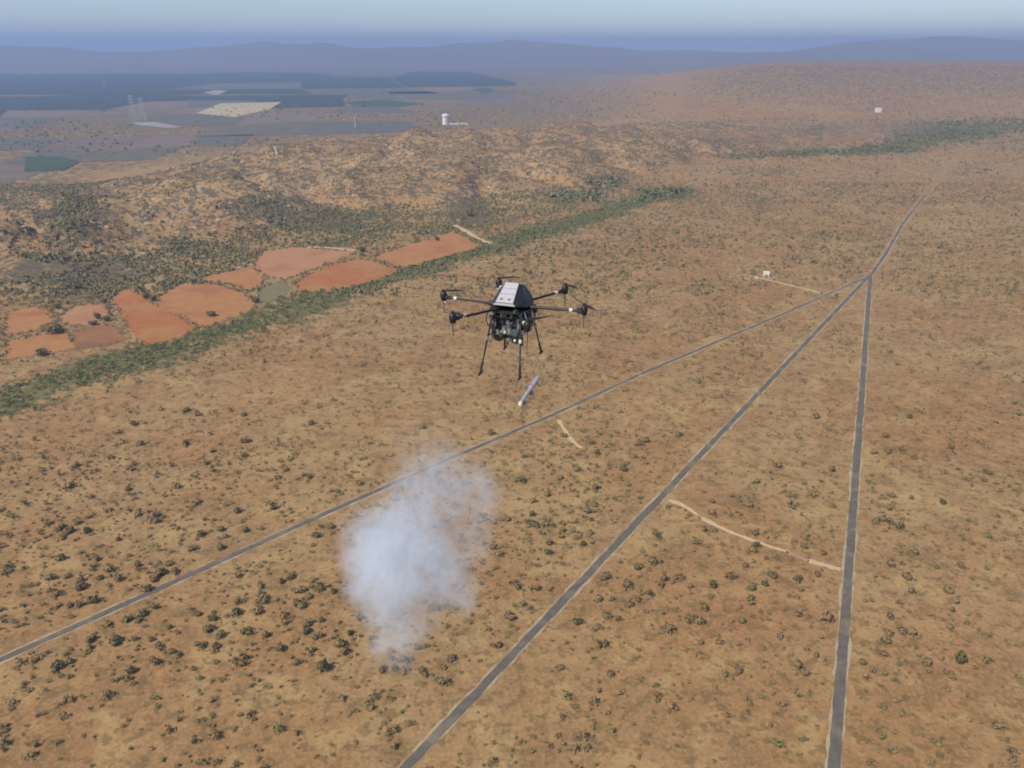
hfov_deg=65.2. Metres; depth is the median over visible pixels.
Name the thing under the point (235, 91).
plot
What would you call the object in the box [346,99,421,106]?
crop field
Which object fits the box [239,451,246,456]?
shrub
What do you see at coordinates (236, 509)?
shrub
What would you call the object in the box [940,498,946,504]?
shrub
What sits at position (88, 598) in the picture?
shrub
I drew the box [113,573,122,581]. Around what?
shrub
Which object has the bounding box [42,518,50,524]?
rock
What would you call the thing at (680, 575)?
shrub
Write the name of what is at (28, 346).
ploughed field
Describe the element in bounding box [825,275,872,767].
road
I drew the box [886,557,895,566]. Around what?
shrub
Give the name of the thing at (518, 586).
shrub
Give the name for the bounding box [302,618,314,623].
shrub
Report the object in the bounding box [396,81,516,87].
plot
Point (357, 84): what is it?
plot
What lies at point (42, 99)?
plot
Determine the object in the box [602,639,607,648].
shrub
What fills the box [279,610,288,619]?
shrub
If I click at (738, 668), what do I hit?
shrub
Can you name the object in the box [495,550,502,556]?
rock
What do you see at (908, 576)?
shrub
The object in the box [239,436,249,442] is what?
shrub
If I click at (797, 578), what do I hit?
shrub
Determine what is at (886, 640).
shrub
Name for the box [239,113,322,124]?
plot
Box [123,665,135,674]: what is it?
shrub
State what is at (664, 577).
shrub
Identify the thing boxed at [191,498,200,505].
shrub
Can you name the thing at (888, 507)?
shrub
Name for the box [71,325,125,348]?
ploughed field
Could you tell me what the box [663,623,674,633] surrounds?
shrub
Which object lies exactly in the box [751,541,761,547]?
shrub
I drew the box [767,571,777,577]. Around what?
shrub
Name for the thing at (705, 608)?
shrub
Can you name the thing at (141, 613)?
shrub
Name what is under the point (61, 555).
shrub
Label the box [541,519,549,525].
rock
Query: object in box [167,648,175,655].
shrub
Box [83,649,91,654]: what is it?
rock
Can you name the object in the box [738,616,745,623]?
shrub
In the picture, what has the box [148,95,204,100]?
plot
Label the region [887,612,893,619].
shrub
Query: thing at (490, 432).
shrub
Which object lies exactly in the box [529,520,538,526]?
shrub
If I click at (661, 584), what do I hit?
shrub
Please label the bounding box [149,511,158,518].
shrub
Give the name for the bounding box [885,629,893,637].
shrub
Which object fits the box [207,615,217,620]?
shrub
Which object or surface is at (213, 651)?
shrub
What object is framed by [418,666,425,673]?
shrub
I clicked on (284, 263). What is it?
ploughed field
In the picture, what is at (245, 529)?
shrub
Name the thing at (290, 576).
shrub
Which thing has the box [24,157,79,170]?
crop field
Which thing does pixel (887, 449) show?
shrub
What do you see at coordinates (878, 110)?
house
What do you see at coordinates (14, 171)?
plot
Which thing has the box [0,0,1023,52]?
sky
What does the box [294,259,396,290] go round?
ploughed field
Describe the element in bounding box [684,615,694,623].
shrub
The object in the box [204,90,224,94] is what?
crop field
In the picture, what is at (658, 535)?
shrub
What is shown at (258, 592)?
shrub
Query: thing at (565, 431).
dirt track
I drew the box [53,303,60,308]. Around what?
field tree
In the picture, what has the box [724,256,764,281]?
dirt track
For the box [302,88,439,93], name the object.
plot
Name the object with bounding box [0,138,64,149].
plot
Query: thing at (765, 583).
shrub
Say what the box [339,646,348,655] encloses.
shrub
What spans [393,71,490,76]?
plot
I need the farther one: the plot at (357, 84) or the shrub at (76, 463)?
the plot at (357, 84)
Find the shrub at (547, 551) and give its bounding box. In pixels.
[543,549,552,554]
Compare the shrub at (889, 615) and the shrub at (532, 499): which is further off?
the shrub at (532, 499)
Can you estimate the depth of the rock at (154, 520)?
419.56 m
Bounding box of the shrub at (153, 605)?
[150,601,158,608]
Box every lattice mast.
[127,95,137,121]
[139,97,147,121]
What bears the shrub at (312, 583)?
on the ground
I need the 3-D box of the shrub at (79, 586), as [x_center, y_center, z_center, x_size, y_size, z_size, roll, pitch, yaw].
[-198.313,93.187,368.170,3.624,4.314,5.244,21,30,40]
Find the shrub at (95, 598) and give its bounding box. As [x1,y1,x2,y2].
[91,594,100,603]
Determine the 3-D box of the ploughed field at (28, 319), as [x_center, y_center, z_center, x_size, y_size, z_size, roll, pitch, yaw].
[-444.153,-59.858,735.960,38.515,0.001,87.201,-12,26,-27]
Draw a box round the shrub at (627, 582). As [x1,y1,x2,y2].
[622,578,631,587]
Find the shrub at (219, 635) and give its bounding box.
[215,629,224,640]
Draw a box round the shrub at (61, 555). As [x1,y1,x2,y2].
[54,553,64,561]
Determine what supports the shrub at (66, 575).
on the ground
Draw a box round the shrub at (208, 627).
[202,624,215,632]
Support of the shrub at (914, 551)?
on the ground
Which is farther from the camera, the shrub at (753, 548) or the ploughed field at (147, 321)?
the ploughed field at (147, 321)
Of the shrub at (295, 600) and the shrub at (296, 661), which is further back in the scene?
the shrub at (295, 600)
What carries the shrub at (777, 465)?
on the ground
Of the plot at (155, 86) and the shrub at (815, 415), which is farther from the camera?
the plot at (155, 86)
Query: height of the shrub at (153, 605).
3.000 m
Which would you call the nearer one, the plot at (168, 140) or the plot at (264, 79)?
the plot at (168, 140)
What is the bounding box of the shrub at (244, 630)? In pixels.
[239,626,252,634]
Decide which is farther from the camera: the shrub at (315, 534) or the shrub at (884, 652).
the shrub at (315, 534)
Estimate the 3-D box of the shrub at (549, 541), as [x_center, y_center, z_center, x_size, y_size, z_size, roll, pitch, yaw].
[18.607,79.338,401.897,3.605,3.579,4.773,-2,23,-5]
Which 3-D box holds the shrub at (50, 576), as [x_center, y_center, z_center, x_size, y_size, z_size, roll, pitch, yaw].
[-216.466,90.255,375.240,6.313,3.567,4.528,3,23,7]
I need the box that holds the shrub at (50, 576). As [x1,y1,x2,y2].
[44,573,57,580]
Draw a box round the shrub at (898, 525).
[895,521,904,529]
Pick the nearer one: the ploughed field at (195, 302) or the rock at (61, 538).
the rock at (61, 538)
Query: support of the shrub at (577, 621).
on the ground
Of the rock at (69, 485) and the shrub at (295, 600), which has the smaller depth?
the shrub at (295, 600)
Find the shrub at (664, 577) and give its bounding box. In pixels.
[660,573,667,581]
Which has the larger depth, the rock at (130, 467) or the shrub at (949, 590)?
the rock at (130, 467)
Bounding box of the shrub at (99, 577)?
[95,575,104,580]
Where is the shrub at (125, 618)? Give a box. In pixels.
[120,614,133,622]
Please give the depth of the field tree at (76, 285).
822.32 m
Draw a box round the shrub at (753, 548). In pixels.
[749,545,757,552]
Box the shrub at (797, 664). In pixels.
[791,659,803,669]
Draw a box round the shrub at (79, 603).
[75,599,84,607]
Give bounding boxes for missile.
[517,375,539,406]
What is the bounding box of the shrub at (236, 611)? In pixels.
[231,607,240,616]
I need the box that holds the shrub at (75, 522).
[72,518,81,525]
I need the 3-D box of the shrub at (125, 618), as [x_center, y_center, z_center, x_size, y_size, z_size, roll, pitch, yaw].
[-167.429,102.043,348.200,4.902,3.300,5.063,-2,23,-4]
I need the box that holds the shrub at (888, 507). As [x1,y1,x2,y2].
[886,503,891,510]
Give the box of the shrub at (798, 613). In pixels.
[795,610,802,616]
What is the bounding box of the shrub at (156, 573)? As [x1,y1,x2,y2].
[152,570,160,577]
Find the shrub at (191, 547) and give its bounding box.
[186,544,198,551]
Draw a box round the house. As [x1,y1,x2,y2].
[875,108,881,112]
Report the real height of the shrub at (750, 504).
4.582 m
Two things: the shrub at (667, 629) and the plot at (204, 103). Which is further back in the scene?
the plot at (204, 103)
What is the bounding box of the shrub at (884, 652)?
[877,649,888,656]
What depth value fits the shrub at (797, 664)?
321.14 m
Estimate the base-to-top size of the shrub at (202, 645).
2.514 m
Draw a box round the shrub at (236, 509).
[233,506,241,512]
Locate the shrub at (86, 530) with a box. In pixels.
[83,526,90,533]
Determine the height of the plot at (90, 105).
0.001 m
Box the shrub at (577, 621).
[573,617,583,624]
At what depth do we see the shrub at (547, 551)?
394.30 m
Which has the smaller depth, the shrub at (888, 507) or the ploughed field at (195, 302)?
the shrub at (888, 507)
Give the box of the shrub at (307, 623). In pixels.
[301,621,311,626]
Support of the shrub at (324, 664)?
on the ground
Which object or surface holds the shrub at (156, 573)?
on the ground
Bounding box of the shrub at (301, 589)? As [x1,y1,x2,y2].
[291,585,306,592]
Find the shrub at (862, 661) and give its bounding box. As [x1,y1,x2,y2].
[858,658,866,664]
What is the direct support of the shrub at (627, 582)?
on the ground
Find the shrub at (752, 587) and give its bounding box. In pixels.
[746,582,755,591]
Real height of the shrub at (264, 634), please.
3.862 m
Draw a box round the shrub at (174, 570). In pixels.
[171,567,178,575]
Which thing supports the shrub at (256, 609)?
on the ground
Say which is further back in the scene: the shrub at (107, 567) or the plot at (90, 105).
the plot at (90, 105)
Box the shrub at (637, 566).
[634,563,641,570]
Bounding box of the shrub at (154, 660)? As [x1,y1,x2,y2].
[149,656,160,665]
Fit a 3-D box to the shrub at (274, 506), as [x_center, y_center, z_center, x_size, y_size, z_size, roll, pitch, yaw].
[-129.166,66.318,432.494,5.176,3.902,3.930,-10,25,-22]
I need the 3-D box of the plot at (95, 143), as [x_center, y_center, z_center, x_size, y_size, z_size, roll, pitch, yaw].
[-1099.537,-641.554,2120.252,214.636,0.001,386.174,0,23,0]
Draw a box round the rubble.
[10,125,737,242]
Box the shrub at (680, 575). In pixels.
[677,573,684,579]
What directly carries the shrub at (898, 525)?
on the ground
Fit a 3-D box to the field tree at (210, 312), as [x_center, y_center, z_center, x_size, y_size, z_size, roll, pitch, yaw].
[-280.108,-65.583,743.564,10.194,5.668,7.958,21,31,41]
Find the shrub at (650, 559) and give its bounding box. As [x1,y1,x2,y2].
[647,556,657,564]
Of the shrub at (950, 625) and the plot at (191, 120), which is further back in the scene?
the plot at (191, 120)
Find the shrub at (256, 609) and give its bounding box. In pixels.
[252,607,262,614]
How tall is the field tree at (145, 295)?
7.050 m
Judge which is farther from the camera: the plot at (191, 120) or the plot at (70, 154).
the plot at (191, 120)
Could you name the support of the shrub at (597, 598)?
on the ground
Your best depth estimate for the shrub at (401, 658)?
324.29 m
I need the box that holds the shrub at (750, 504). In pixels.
[743,501,753,507]
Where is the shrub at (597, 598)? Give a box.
[592,594,601,602]
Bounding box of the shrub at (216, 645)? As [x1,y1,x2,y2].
[212,641,219,648]
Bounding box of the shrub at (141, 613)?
[135,608,147,617]
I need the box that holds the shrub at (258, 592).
[256,589,264,596]
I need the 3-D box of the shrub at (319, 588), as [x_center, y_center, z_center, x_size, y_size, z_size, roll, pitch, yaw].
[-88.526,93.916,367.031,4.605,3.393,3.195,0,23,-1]
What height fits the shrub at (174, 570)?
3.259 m
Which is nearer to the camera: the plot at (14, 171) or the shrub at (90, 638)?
the shrub at (90, 638)
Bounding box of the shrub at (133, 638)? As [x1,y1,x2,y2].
[130,635,136,641]
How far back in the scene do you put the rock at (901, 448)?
493.69 m
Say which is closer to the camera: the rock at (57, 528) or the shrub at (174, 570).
the shrub at (174, 570)
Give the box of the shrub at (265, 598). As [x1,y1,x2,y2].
[256,595,269,603]
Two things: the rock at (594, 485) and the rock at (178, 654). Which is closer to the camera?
the rock at (178, 654)
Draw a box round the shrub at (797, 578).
[792,575,801,583]
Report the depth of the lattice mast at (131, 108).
2645.62 m
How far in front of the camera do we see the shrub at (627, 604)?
356.90 m
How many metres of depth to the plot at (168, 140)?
2107.73 m
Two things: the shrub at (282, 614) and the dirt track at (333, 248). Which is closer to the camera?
the shrub at (282, 614)
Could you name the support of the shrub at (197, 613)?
on the ground
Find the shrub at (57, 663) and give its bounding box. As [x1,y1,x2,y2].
[49,659,64,670]
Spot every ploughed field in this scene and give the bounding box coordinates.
[4,331,74,359]
[5,305,52,334]
[58,304,107,324]
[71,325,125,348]
[113,288,195,345]
[156,283,254,328]
[197,266,264,290]
[254,280,291,307]
[255,246,356,279]
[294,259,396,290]
[373,231,480,268]
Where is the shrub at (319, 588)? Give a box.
[314,585,323,591]
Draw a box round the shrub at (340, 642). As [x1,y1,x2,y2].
[334,638,345,647]
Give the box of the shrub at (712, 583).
[709,580,716,587]
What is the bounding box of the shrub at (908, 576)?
[902,571,911,580]
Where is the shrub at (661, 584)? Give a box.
[657,579,663,587]
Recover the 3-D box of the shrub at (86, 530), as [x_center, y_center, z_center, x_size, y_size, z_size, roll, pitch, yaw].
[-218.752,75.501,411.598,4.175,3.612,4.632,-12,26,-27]
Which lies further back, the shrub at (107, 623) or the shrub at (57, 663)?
the shrub at (107, 623)
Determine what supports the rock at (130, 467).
on the ground
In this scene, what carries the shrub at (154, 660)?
on the ground
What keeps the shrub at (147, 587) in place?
on the ground
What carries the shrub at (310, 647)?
on the ground
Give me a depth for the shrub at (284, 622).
345.46 m
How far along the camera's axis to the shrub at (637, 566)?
381.47 m
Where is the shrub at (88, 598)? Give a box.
[85,595,92,603]
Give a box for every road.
[0,277,864,664]
[397,275,867,767]
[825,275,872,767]
[868,194,926,275]
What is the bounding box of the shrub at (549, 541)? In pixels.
[545,538,551,544]
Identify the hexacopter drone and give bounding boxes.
[424,277,597,380]
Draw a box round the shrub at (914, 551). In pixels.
[909,547,919,555]
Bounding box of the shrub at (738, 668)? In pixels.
[733,663,742,674]
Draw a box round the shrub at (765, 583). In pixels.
[761,580,768,585]
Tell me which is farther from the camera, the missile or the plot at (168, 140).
the plot at (168, 140)
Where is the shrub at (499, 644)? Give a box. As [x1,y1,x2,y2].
[494,641,501,648]
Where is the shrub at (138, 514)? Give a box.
[133,511,143,516]
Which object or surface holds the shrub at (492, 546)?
on the ground
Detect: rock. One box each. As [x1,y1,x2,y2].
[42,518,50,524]
[52,526,61,531]
[57,534,65,540]
[62,529,70,533]
[64,482,72,488]
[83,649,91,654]
[125,464,133,470]
[149,576,156,581]
[152,517,159,523]
[175,650,181,658]
[192,410,200,415]
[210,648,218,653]
[234,571,241,577]
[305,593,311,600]
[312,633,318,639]
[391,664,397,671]
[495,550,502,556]
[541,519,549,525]
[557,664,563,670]
[591,483,598,488]
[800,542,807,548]
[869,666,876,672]
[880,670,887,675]
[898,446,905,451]
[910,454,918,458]
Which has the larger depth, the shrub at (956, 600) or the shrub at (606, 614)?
the shrub at (956, 600)
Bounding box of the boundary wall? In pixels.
[449,123,467,124]
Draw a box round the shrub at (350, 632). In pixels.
[347,629,353,635]
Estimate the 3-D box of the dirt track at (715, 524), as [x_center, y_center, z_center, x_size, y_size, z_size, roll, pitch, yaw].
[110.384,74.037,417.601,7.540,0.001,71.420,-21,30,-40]
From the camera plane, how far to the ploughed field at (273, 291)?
815.67 m
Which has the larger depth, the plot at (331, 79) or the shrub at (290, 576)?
the plot at (331, 79)
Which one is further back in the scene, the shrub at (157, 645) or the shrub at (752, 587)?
the shrub at (752, 587)
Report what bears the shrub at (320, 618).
on the ground
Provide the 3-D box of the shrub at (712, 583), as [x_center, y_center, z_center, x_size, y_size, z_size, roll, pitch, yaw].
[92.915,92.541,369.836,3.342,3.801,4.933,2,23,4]
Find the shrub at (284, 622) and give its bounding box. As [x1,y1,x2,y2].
[280,619,288,625]
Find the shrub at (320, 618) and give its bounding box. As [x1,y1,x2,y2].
[318,616,324,622]
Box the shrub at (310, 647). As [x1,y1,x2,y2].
[307,645,314,653]
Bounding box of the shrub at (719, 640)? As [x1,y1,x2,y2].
[717,638,724,644]
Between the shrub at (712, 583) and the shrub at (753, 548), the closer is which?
the shrub at (712, 583)
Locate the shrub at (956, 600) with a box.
[953,596,959,603]
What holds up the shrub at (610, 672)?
on the ground
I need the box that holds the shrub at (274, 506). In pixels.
[269,503,277,509]
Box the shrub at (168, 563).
[165,559,174,566]
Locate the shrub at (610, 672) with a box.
[606,669,614,677]
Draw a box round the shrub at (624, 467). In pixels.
[619,464,627,471]
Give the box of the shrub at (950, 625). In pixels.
[945,623,953,630]
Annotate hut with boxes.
[763,271,769,276]
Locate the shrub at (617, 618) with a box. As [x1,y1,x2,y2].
[615,615,622,621]
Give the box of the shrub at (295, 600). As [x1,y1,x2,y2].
[292,598,300,606]
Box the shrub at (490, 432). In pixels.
[487,429,493,435]
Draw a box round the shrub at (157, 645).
[153,641,162,649]
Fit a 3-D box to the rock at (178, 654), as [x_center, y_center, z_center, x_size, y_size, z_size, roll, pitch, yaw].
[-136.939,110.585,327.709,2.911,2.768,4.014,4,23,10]
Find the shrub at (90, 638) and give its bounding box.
[85,633,96,642]
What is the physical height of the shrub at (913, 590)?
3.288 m
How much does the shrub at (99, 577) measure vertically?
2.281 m
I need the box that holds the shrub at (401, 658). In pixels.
[396,654,407,664]
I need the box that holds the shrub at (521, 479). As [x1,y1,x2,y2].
[518,476,525,482]
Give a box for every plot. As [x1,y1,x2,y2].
[0,88,97,94]
[0,94,122,103]
[0,101,77,109]
[0,117,62,127]
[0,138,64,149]
[0,163,47,179]
[3,110,98,116]
[3,150,100,162]
[14,101,145,109]
[16,88,157,94]
[44,135,156,150]
[75,108,180,116]
[80,146,186,161]
[104,82,213,89]
[108,101,189,109]
[111,135,197,149]
[118,114,242,125]
[135,89,312,94]
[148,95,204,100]
[164,107,206,113]
[167,82,299,89]
[189,100,253,107]
[190,122,310,136]
[192,134,252,145]
[196,95,273,99]
[220,77,328,82]
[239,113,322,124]
[243,72,334,76]
[255,98,345,107]
[258,95,346,99]
[286,121,415,134]
[300,81,404,88]
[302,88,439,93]
[305,77,392,81]
[324,71,413,76]
[345,92,396,98]
[389,91,460,99]
[392,77,513,81]
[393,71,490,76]
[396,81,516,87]
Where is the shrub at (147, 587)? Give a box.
[140,584,151,591]
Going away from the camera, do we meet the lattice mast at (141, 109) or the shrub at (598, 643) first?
the shrub at (598, 643)
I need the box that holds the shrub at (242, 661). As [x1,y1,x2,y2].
[237,658,248,666]
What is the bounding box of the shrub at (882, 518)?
[878,515,887,521]
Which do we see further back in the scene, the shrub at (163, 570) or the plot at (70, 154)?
the plot at (70, 154)
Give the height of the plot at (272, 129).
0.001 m
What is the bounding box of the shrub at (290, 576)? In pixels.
[286,572,294,580]
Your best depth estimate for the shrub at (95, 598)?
359.21 m
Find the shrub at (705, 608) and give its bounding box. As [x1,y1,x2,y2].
[700,602,709,611]
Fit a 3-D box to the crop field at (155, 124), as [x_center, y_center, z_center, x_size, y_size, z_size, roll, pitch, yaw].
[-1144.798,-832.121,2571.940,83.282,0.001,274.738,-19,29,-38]
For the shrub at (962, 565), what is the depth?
382.75 m
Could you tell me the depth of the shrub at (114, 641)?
334.10 m
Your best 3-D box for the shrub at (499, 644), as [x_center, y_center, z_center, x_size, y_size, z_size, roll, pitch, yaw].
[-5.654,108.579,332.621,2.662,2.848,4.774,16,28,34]
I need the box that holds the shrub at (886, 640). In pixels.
[880,636,891,643]
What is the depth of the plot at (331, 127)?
2505.20 m
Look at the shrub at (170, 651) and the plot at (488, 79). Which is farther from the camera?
the plot at (488, 79)
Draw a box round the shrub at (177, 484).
[171,482,181,487]
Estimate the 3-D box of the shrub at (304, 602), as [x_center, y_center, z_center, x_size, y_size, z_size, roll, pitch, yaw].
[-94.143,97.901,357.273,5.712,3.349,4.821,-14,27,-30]
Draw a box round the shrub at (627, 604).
[624,600,633,607]
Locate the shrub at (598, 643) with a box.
[594,639,601,647]
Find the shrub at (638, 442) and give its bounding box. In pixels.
[633,439,641,445]
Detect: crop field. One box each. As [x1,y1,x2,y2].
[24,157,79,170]
[133,122,179,127]
[197,102,280,116]
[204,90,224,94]
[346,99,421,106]
[471,87,495,92]
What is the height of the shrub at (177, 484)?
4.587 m
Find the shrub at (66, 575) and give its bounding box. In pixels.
[64,572,72,578]
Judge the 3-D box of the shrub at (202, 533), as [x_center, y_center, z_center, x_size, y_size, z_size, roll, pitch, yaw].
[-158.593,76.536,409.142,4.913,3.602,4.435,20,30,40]
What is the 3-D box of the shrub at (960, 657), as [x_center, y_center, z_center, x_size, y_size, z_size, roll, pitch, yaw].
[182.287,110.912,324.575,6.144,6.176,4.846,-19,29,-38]
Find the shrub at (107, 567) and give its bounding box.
[103,564,114,572]
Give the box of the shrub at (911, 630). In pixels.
[906,626,917,635]
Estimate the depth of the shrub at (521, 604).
356.78 m
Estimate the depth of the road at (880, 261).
1035.27 m
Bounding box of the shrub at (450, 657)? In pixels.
[445,653,454,662]
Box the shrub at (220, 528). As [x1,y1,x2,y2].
[216,525,224,531]
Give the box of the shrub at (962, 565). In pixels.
[957,561,965,568]
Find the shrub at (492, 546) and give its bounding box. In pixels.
[488,544,499,549]
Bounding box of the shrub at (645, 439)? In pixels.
[641,436,649,442]
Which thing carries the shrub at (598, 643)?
on the ground
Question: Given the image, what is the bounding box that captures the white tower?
[442,114,448,124]
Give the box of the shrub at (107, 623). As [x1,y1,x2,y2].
[103,620,110,626]
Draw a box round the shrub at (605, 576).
[602,572,609,579]
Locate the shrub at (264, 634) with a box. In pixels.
[261,629,268,638]
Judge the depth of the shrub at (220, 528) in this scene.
412.03 m
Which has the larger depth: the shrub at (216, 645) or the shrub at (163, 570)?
the shrub at (163, 570)
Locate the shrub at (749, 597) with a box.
[746,594,754,600]
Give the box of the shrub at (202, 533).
[196,529,205,536]
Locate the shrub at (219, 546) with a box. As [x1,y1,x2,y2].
[216,542,223,550]
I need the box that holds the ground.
[0,36,1023,767]
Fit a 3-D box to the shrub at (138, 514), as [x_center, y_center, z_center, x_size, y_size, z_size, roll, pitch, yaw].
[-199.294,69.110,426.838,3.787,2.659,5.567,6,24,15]
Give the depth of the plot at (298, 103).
3588.22 m
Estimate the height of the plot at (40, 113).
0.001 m
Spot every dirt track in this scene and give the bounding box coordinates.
[307,246,355,250]
[453,225,490,243]
[557,420,582,447]
[657,171,829,192]
[667,499,788,553]
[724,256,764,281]
[757,278,819,292]
[785,552,808,561]
[808,559,840,570]
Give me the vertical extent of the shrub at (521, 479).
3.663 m
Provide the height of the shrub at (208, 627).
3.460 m
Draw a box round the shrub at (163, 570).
[155,566,167,574]
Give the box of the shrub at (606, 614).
[602,611,612,619]
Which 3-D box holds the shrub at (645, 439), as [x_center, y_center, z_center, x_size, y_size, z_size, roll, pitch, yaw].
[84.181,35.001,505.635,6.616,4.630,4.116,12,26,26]
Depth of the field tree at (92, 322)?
718.15 m
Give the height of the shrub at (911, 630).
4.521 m
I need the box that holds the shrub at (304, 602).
[295,599,307,608]
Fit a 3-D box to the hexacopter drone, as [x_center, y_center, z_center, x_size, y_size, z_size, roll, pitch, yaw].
[-0.064,-0.906,12.066,2.294,1.256,2.373,-9,24,-20]
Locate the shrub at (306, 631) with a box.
[302,626,309,634]
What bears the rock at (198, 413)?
on the ground
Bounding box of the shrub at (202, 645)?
[198,640,206,647]
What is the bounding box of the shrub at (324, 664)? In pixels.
[316,658,329,671]
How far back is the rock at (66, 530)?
409.81 m
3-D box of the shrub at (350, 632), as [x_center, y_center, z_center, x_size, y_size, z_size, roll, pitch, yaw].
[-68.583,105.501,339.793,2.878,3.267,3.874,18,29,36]
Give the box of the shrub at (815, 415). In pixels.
[813,412,818,418]
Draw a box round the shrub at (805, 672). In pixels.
[801,669,810,675]
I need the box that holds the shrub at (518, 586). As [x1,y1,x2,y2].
[515,582,522,589]
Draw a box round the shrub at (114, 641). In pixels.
[109,634,121,646]
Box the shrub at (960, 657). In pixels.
[954,650,967,663]
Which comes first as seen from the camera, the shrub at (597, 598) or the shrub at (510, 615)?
the shrub at (510, 615)
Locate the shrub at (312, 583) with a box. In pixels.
[309,580,315,589]
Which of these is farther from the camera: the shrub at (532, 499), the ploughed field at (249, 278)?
the ploughed field at (249, 278)
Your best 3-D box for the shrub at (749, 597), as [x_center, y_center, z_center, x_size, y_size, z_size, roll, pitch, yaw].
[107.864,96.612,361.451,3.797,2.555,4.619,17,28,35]
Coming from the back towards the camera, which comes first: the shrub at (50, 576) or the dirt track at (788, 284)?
the dirt track at (788, 284)
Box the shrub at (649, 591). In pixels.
[646,589,653,596]
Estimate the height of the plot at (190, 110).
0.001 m
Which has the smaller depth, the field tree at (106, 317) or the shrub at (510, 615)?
the shrub at (510, 615)
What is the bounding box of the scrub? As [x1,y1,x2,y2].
[0,65,1023,767]
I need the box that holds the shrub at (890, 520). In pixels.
[886,516,895,524]
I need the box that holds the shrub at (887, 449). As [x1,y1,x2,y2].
[884,447,892,454]
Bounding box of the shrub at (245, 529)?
[242,526,248,532]
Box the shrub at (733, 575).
[725,571,736,578]
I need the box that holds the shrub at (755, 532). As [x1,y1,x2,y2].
[751,529,758,535]
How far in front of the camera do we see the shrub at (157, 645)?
331.55 m
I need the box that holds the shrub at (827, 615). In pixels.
[819,611,834,622]
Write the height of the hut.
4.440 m
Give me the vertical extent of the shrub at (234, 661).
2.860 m
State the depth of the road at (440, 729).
377.69 m
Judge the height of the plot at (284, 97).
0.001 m
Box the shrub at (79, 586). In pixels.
[75,581,86,590]
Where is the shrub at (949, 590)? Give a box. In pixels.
[943,586,954,593]
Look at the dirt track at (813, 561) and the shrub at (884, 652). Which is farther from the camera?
the dirt track at (813, 561)
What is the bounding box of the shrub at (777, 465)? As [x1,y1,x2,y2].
[772,462,782,468]
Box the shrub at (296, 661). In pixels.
[292,658,301,665]
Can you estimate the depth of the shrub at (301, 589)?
365.82 m
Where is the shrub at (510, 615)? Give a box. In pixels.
[506,609,515,620]
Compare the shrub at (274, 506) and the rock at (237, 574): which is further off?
the shrub at (274, 506)
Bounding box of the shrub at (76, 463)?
[71,461,79,466]
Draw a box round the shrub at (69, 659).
[65,656,73,663]
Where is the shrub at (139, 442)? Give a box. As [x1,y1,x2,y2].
[136,440,143,445]
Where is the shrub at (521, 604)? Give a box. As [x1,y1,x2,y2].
[519,600,525,607]
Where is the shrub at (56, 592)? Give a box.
[50,588,61,597]
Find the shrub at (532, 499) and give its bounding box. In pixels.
[530,497,536,502]
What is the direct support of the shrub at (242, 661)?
on the ground
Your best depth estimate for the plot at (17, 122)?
2709.94 m
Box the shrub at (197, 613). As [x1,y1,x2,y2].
[190,609,201,616]
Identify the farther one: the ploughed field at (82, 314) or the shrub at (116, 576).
the ploughed field at (82, 314)
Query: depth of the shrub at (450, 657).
324.55 m
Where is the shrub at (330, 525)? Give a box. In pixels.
[326,522,334,529]
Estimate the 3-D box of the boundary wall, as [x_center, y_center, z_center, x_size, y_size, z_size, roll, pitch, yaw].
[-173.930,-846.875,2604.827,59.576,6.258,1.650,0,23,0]
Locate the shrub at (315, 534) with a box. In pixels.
[311,531,320,537]
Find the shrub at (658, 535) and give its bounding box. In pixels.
[653,531,660,537]
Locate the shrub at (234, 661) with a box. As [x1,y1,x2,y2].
[232,657,239,664]
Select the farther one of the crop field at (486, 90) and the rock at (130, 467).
the crop field at (486, 90)
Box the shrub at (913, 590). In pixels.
[908,587,915,593]
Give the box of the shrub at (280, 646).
[276,641,282,651]
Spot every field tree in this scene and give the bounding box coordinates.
[34,348,48,355]
[44,324,62,333]
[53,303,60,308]
[70,282,81,288]
[88,320,96,324]
[93,312,100,318]
[101,315,110,320]
[142,292,149,297]
[206,311,215,314]
[251,297,259,302]
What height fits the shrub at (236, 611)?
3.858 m
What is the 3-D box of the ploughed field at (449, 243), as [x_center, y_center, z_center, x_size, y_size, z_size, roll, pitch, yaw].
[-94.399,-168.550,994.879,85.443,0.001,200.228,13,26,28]
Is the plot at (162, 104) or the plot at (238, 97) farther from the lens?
the plot at (238, 97)
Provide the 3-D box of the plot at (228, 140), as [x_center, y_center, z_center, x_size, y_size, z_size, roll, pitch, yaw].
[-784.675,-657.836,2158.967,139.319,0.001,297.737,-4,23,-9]
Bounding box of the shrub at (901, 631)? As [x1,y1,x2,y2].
[898,628,907,636]
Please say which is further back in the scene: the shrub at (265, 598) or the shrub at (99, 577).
the shrub at (99, 577)
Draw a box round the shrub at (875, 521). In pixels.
[872,517,879,524]
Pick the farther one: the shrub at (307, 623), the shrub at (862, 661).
the shrub at (307, 623)
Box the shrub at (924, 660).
[920,656,931,666]
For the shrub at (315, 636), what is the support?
on the ground
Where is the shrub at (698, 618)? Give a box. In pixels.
[694,615,704,624]

